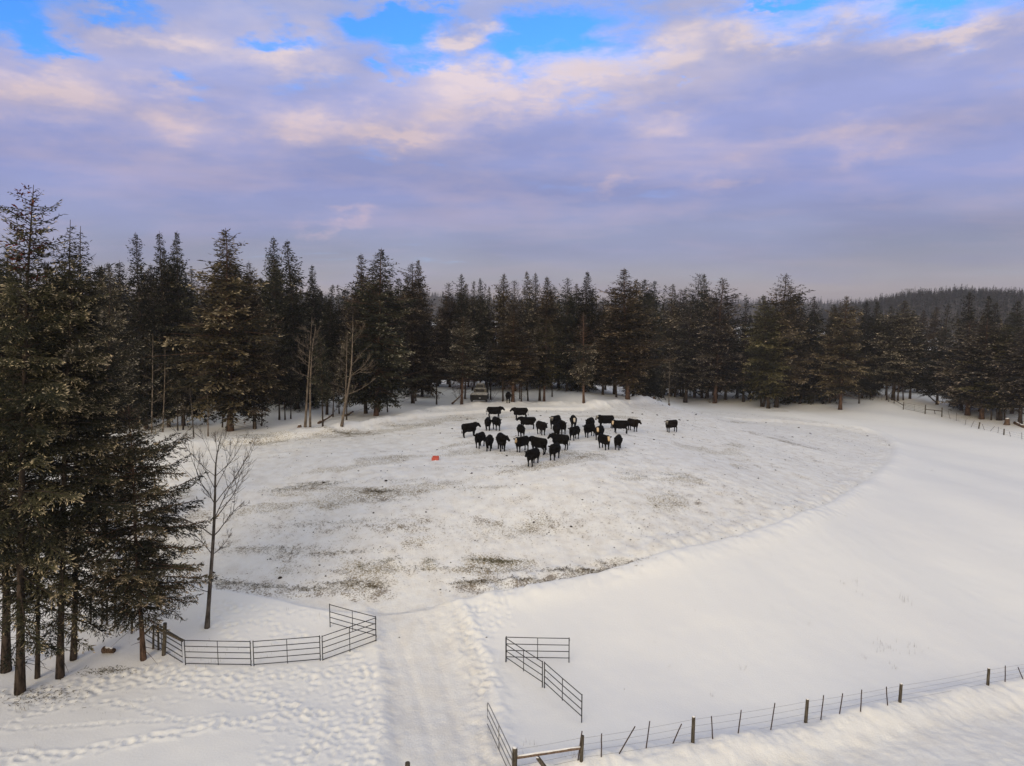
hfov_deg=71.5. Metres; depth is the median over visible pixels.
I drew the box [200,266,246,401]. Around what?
fir tree
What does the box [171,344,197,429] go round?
fir tree
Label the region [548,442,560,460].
cow
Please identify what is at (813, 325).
fir tree
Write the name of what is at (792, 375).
fir tree
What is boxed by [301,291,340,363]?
fir tree
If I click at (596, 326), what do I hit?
fir tree
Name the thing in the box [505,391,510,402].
cow
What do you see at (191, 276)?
fir tree
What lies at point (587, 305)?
fir tree
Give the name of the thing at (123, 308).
fir tree
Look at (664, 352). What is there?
fir tree
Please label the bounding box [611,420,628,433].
cow
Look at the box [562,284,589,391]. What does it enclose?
fir tree
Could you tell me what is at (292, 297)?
fir tree
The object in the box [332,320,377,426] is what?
bare birch
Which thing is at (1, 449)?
spruce tree
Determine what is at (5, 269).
fir tree
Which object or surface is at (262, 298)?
fir tree
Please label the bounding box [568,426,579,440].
cow
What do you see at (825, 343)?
fir tree
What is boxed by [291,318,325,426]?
bare birch
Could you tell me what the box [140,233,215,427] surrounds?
fir tree
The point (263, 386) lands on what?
fir tree
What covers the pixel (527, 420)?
cow
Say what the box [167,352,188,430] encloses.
fir tree
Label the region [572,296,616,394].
fir tree
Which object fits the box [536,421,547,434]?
cow
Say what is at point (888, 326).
fir tree
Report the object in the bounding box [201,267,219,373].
fir tree
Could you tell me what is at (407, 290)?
fir tree
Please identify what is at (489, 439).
cow
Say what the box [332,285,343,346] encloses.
fir tree
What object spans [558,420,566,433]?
cow
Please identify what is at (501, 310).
fir tree
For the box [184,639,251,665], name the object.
corral panel
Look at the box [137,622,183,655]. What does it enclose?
corner brace
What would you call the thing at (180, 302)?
fir tree
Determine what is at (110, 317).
spruce tree
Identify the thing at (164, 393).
bare sapling
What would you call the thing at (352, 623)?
corral panel
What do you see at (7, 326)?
fir tree
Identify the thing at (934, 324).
fir tree
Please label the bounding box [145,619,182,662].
bent gate
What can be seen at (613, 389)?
fir tree
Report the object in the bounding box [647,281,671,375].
fir tree
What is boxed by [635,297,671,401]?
fir tree
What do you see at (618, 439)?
cow
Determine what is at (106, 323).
fir tree
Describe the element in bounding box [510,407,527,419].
cow
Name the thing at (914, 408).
tube gate
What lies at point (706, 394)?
fir tree
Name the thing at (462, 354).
fir tree
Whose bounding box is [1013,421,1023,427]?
fallen log
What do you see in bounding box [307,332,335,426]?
fir tree
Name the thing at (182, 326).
fir tree
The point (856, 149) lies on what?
sky
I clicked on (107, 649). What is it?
fallen log
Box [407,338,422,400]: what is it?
fir tree
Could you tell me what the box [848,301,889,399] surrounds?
fir tree
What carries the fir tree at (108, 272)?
on the snow ground
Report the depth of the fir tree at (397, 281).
123.67 m
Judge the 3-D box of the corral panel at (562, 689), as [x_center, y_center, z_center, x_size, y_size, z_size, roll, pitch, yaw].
[2.495,15.272,35.154,0.052,1.606,3.386,-4,7,-30]
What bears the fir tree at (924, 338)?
on the snow ground
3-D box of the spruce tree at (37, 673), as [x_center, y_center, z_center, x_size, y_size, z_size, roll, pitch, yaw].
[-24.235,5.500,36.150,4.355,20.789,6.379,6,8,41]
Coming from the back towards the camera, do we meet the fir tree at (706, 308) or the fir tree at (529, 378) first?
the fir tree at (706, 308)
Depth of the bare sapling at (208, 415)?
75.48 m
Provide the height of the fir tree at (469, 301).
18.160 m
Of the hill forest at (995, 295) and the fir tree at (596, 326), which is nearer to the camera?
the fir tree at (596, 326)
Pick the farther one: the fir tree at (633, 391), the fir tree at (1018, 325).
the fir tree at (1018, 325)
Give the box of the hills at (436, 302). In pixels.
[32,295,861,325]
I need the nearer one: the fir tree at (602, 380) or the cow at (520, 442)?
the cow at (520, 442)
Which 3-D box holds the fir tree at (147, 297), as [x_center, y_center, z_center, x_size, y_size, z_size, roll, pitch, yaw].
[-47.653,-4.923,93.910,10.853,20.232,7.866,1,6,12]
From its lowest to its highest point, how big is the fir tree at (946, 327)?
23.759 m
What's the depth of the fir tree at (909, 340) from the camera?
164.18 m
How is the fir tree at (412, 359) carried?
on the snow ground
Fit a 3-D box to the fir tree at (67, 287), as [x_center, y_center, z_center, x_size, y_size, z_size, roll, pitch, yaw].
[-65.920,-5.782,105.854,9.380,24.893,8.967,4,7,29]
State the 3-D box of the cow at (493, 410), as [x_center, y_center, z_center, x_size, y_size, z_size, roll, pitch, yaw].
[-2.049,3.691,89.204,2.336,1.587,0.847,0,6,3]
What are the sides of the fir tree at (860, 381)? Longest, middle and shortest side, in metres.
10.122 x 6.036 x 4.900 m
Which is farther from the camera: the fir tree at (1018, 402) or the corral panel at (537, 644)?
the fir tree at (1018, 402)
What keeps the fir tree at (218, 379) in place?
on the snow ground
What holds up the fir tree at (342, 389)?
on the snow ground
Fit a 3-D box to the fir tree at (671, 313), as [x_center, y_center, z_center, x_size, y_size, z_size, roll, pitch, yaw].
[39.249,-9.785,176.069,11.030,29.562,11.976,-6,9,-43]
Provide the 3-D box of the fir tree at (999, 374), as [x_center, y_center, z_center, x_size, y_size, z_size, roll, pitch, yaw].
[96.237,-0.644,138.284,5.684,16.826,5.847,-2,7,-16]
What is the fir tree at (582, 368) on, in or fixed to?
on the snow ground
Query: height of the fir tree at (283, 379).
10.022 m
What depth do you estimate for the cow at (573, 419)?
79.86 m
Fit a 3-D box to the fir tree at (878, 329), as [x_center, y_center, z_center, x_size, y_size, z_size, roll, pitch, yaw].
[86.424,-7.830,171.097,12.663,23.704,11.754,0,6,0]
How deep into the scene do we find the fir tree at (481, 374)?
104.53 m
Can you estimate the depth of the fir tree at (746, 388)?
156.52 m
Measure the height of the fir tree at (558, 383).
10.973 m
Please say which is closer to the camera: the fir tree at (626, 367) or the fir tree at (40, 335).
the fir tree at (40, 335)
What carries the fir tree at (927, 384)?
on the snow ground
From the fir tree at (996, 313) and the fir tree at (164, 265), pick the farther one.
the fir tree at (996, 313)
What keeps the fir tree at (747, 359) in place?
on the snow ground
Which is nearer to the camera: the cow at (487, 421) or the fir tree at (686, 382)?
the cow at (487, 421)
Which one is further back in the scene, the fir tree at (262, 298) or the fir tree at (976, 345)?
the fir tree at (976, 345)
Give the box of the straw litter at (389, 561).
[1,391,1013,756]
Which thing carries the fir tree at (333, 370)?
on the snow ground
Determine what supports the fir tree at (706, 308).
on the snow ground
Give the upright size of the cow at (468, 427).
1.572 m
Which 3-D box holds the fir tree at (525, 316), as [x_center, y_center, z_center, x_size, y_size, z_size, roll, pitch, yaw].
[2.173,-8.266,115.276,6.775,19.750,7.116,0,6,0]
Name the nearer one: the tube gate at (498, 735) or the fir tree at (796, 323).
the tube gate at (498, 735)
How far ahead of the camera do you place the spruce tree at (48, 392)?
33.73 m
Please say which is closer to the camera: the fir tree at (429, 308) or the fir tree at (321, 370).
the fir tree at (321, 370)
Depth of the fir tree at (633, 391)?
115.75 m
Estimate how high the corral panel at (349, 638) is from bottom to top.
1.803 m
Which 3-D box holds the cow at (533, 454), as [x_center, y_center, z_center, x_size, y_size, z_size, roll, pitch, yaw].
[1.731,6.459,61.847,0.871,1.572,2.307,3,7,28]
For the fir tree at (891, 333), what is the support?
on the snow ground
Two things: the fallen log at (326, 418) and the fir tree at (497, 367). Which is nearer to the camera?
the fallen log at (326, 418)
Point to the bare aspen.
(208, 608)
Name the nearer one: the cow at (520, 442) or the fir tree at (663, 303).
the cow at (520, 442)
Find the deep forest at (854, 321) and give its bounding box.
[20,288,1002,397]
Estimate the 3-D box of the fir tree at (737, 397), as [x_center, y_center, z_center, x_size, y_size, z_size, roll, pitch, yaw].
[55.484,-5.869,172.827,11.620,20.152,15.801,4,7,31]
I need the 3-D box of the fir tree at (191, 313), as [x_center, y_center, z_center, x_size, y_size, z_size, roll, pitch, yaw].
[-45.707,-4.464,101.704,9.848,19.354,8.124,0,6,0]
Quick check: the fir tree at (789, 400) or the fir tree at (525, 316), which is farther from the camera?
the fir tree at (789, 400)
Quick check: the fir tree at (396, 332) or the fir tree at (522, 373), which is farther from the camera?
the fir tree at (396, 332)
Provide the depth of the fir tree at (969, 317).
150.91 m
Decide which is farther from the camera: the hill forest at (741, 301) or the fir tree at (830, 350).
the hill forest at (741, 301)
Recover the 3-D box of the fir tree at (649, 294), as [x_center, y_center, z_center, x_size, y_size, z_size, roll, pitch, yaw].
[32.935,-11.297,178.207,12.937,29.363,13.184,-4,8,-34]
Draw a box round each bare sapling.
[140,347,167,432]
[156,348,171,431]
[182,384,204,437]
[199,374,220,436]
[243,338,264,428]
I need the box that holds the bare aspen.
[148,413,256,628]
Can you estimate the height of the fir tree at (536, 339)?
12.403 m
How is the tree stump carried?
on the snow ground
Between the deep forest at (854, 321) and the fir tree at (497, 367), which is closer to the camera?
the fir tree at (497, 367)
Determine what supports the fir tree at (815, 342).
on the snow ground
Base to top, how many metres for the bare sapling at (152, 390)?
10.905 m
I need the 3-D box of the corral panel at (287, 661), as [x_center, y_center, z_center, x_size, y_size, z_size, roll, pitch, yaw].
[-12.172,14.538,38.513,3.516,1.606,0.052,-1,6,-13]
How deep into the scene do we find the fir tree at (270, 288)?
96.04 m
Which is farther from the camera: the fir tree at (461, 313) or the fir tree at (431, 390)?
the fir tree at (461, 313)
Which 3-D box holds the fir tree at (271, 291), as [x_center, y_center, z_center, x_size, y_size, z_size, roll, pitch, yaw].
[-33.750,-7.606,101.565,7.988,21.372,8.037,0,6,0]
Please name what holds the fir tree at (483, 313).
on the snow ground
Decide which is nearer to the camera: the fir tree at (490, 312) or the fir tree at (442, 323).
the fir tree at (490, 312)
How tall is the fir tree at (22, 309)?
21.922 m
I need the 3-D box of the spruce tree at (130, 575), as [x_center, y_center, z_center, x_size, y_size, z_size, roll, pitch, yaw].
[-20.040,8.273,37.904,8.984,14.433,9.182,0,6,0]
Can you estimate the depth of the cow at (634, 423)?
81.55 m
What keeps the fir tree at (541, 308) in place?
on the snow ground
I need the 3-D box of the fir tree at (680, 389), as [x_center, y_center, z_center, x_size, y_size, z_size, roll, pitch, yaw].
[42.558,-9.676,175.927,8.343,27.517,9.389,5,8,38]
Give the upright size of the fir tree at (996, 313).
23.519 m
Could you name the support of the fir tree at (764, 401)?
on the snow ground
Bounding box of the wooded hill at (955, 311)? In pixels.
[805,297,1023,336]
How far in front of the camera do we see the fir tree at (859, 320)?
205.12 m
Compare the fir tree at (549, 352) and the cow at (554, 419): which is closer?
the cow at (554, 419)
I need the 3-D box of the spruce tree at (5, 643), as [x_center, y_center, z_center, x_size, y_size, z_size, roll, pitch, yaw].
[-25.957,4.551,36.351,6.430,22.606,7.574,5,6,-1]
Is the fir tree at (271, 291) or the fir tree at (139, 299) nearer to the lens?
the fir tree at (139, 299)
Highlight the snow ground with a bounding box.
[0,322,1023,765]
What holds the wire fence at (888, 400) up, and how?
on the snow ground
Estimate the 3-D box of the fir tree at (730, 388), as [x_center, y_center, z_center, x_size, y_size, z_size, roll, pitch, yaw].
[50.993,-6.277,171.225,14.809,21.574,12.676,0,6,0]
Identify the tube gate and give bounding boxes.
[487,702,512,765]
[904,403,924,412]
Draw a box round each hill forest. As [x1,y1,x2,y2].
[123,291,866,326]
[799,284,1023,335]
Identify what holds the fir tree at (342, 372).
on the snow ground
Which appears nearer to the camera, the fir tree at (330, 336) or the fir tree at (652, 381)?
the fir tree at (330, 336)
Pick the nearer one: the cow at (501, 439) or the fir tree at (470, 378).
the cow at (501, 439)
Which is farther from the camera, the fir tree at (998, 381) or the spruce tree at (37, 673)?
the fir tree at (998, 381)
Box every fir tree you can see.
[0,253,25,293]
[0,277,31,421]
[1,273,33,343]
[16,261,41,331]
[28,283,90,385]
[33,262,56,292]
[60,260,78,334]
[72,266,158,428]
[91,275,143,346]
[96,262,155,426]
[101,264,117,307]
[110,232,169,430]
[127,264,161,329]
[131,269,195,409]
[132,228,287,431]
[138,233,196,426]
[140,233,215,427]
[156,249,170,312]
[158,264,194,335]
[160,268,206,410]
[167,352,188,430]
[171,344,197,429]
[181,272,209,380]
[181,285,208,400]
[186,269,203,322]
[189,277,207,401]
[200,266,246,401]
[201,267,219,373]
[217,263,289,428]
[242,278,273,376]
[247,237,307,406]
[254,358,273,425]
[259,256,299,368]
[262,241,324,411]
[269,335,291,419]
[275,338,292,419]
[283,348,303,418]
[294,265,332,404]
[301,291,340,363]
[303,280,318,325]
[303,284,348,414]
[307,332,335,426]
[323,346,342,416]
[329,356,347,413]
[330,303,355,380]
[331,290,351,343]
[332,248,429,415]
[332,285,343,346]
[333,302,371,389]
[334,254,393,413]
[334,329,359,419]
[371,273,385,315]
[384,290,405,392]
[389,263,446,403]
[393,278,405,386]
[398,260,447,397]
[402,277,411,321]
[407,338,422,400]
[416,293,439,332]
[422,347,450,404]
[425,311,438,372]
[430,316,485,404]
[430,318,448,385]
[432,306,451,383]
[433,283,470,385]
[437,299,453,383]
[438,274,483,388]
[455,355,475,398]
[460,284,477,386]
[464,279,492,386]
[469,281,484,385]
[470,349,495,387]
[479,312,546,401]
[480,284,489,384]
[481,274,522,389]
[482,341,499,399]
[483,287,498,384]
[486,338,511,401]
[497,281,527,390]
[514,347,533,401]
[516,271,543,389]
[517,354,540,400]
[524,277,569,388]
[528,272,540,386]
[528,318,550,400]
[530,317,567,400]
[530,354,553,400]
[542,278,585,391]
[543,326,561,396]
[549,328,577,387]
[550,286,565,381]
[553,271,608,391]
[557,343,573,390]
[561,314,602,402]
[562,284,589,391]
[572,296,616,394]
[579,301,604,385]
[586,268,678,399]
[597,287,625,394]
[599,356,623,397]
[618,324,667,396]
[619,279,664,396]
[628,279,666,330]
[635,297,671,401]
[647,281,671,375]
[654,285,671,395]
[654,334,672,396]
[657,284,685,395]
[658,302,723,402]
[663,289,698,397]
[669,273,715,397]
[673,289,694,396]
[679,277,753,402]
[685,304,730,397]
[688,274,717,397]
[698,314,745,399]
[728,319,757,398]
[729,273,840,407]
[729,297,753,401]
[732,315,773,400]
[739,295,801,408]
[739,345,765,406]
[747,311,764,393]
[762,331,798,406]
[770,294,830,404]
[771,286,821,402]
[792,378,823,403]
[796,296,833,404]
[798,312,824,353]
[809,296,879,409]
[815,314,838,399]
[819,303,852,404]
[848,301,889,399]
[850,362,874,403]
[854,311,862,337]
[855,301,887,396]
[856,314,898,395]
[864,300,927,399]
[877,323,897,399]
[881,306,895,395]
[884,311,930,398]
[886,341,915,400]
[890,319,914,399]
[913,310,936,391]
[913,327,954,404]
[915,306,947,390]
[923,319,1001,415]
[929,303,957,389]
[932,292,980,410]
[936,318,1023,419]
[954,324,1023,420]
[971,296,1000,411]
[981,352,1004,419]
[984,302,1002,408]
[984,328,1023,423]
[988,344,999,419]
[993,337,1021,419]
[1000,300,1023,413]
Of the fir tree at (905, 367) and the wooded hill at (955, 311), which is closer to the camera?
the fir tree at (905, 367)
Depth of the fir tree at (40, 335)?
82.86 m
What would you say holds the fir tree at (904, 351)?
on the snow ground
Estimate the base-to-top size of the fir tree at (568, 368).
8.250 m
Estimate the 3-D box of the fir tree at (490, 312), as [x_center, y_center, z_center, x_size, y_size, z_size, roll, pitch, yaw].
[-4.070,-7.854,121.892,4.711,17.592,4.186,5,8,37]
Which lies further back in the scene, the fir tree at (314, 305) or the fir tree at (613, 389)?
the fir tree at (613, 389)
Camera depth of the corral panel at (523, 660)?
37.64 m
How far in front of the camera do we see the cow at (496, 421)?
78.92 m
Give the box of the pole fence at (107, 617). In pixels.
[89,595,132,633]
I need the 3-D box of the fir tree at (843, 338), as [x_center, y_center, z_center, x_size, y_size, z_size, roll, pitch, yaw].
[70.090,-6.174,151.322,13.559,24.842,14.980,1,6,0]
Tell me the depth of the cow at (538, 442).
65.52 m
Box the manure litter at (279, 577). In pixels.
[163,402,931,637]
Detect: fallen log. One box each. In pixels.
[101,646,115,652]
[317,414,332,423]
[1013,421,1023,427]
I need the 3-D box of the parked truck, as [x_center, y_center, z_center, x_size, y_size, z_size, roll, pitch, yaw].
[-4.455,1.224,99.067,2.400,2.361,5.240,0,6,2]
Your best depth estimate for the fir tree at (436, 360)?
97.79 m
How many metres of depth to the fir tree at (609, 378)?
112.86 m
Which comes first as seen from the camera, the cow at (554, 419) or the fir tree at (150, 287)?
the cow at (554, 419)
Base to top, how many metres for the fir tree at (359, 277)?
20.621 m
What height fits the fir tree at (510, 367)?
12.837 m
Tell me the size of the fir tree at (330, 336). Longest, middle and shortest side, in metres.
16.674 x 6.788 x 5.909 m
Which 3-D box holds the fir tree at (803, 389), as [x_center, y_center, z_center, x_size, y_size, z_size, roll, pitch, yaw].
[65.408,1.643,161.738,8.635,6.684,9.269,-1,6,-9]
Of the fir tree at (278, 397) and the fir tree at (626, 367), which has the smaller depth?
the fir tree at (278, 397)
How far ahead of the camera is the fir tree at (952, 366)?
144.70 m
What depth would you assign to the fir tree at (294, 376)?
84.83 m
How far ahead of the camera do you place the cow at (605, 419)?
81.11 m
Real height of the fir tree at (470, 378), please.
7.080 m
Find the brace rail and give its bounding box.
[512,738,579,765]
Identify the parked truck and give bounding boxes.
[470,383,488,401]
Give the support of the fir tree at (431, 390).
on the snow ground
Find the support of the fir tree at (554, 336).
on the snow ground
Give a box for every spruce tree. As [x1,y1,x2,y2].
[0,183,122,695]
[0,220,168,679]
[0,226,193,660]
[0,245,41,480]
[0,252,68,673]
[0,289,95,678]
[22,404,221,664]
[54,263,180,537]
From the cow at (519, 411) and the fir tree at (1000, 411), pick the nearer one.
the cow at (519, 411)
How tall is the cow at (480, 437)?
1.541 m
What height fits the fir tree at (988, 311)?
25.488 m
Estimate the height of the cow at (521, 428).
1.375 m
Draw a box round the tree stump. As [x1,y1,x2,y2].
[1003,418,1009,424]
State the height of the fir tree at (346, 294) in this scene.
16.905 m
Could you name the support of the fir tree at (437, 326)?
on the snow ground
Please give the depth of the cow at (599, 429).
73.55 m
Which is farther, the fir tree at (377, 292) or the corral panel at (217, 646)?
the fir tree at (377, 292)
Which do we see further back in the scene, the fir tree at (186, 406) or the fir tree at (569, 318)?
the fir tree at (569, 318)
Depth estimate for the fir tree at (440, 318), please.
141.97 m
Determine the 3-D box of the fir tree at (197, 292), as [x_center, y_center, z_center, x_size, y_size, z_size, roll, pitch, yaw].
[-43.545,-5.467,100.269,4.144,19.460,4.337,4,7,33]
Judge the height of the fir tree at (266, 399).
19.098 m
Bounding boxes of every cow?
[461,422,480,437]
[473,431,485,448]
[484,417,491,430]
[485,434,493,450]
[486,406,504,416]
[492,416,501,430]
[496,432,509,451]
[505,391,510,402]
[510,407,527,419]
[513,436,528,452]
[516,416,535,428]
[517,424,525,436]
[524,448,539,466]
[527,436,547,454]
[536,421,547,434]
[547,433,569,449]
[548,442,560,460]
[549,415,560,428]
[553,423,560,433]
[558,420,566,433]
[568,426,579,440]
[570,415,576,426]
[583,423,595,437]
[585,417,594,423]
[595,415,613,428]
[595,425,604,439]
[597,433,611,449]
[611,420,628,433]
[614,434,622,449]
[627,418,641,431]
[664,420,677,432]
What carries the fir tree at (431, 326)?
on the snow ground
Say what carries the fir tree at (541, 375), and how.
on the snow ground
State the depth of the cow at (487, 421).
78.47 m
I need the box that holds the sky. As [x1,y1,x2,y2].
[0,0,1023,303]
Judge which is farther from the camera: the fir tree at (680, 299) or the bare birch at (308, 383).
the fir tree at (680, 299)
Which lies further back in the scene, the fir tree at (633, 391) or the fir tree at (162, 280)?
the fir tree at (633, 391)
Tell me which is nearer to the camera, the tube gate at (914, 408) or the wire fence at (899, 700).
the wire fence at (899, 700)
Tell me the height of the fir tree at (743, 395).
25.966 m
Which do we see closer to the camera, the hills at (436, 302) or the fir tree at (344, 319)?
the fir tree at (344, 319)
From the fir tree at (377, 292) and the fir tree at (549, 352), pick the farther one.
the fir tree at (377, 292)
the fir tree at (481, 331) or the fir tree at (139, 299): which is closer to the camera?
the fir tree at (139, 299)
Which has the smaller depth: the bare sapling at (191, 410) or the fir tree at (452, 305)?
the bare sapling at (191, 410)
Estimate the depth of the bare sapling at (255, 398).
79.53 m
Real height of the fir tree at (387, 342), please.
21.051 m
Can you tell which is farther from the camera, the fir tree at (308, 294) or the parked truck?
the fir tree at (308, 294)
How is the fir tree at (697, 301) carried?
on the snow ground
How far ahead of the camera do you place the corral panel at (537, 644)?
38.80 m
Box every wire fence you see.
[579,664,1022,762]
[867,392,903,409]
[925,405,1023,438]
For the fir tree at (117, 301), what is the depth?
89.97 m
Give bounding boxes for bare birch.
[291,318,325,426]
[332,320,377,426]
[664,354,675,402]
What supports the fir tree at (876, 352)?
on the snow ground
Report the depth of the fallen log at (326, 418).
84.10 m
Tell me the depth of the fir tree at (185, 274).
116.39 m
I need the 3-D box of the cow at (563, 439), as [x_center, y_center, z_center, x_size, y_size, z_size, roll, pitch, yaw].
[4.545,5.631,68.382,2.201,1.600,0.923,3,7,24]
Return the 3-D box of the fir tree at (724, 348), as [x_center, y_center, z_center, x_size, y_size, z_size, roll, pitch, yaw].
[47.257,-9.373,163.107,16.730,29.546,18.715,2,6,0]
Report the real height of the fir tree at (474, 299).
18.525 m
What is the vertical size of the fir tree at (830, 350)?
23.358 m
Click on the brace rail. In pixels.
(538, 754)
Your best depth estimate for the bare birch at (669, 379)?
159.49 m
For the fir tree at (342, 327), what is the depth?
109.74 m
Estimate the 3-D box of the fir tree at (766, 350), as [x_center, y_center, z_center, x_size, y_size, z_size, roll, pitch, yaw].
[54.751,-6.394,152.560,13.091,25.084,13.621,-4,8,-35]
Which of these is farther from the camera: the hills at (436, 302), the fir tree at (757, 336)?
the hills at (436, 302)
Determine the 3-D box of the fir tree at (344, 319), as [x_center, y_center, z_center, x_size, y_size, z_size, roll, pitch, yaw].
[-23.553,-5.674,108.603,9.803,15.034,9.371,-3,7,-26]
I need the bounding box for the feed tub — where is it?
[431,456,438,460]
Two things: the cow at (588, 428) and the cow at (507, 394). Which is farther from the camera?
the cow at (507, 394)
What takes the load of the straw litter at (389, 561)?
on the snow ground
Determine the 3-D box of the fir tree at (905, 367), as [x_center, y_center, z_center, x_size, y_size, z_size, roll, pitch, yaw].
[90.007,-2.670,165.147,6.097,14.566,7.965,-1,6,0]
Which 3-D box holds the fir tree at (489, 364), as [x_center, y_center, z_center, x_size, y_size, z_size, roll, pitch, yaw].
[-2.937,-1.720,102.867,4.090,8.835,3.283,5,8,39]
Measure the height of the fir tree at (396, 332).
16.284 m
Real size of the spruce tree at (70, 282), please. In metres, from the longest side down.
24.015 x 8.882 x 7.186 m
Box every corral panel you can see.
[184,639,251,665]
[252,635,320,665]
[322,617,376,660]
[329,604,375,634]
[505,637,542,687]
[506,636,569,662]
[544,662,582,722]
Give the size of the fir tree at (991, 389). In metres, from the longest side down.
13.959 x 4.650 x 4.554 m
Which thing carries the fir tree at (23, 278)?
on the snow ground
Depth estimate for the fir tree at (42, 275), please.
108.64 m
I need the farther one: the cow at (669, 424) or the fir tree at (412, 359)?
the fir tree at (412, 359)
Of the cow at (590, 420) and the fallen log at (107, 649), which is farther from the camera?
the cow at (590, 420)
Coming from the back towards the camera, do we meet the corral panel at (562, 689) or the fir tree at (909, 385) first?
the fir tree at (909, 385)
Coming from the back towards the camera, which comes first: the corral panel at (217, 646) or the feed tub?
the feed tub
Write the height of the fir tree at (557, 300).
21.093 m
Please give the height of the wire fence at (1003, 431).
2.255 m
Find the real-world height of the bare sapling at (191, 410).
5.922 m
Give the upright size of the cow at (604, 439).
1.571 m
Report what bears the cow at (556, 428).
on the snow ground
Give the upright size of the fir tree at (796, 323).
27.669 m
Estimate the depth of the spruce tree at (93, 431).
36.91 m
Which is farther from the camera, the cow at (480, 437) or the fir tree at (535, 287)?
the fir tree at (535, 287)

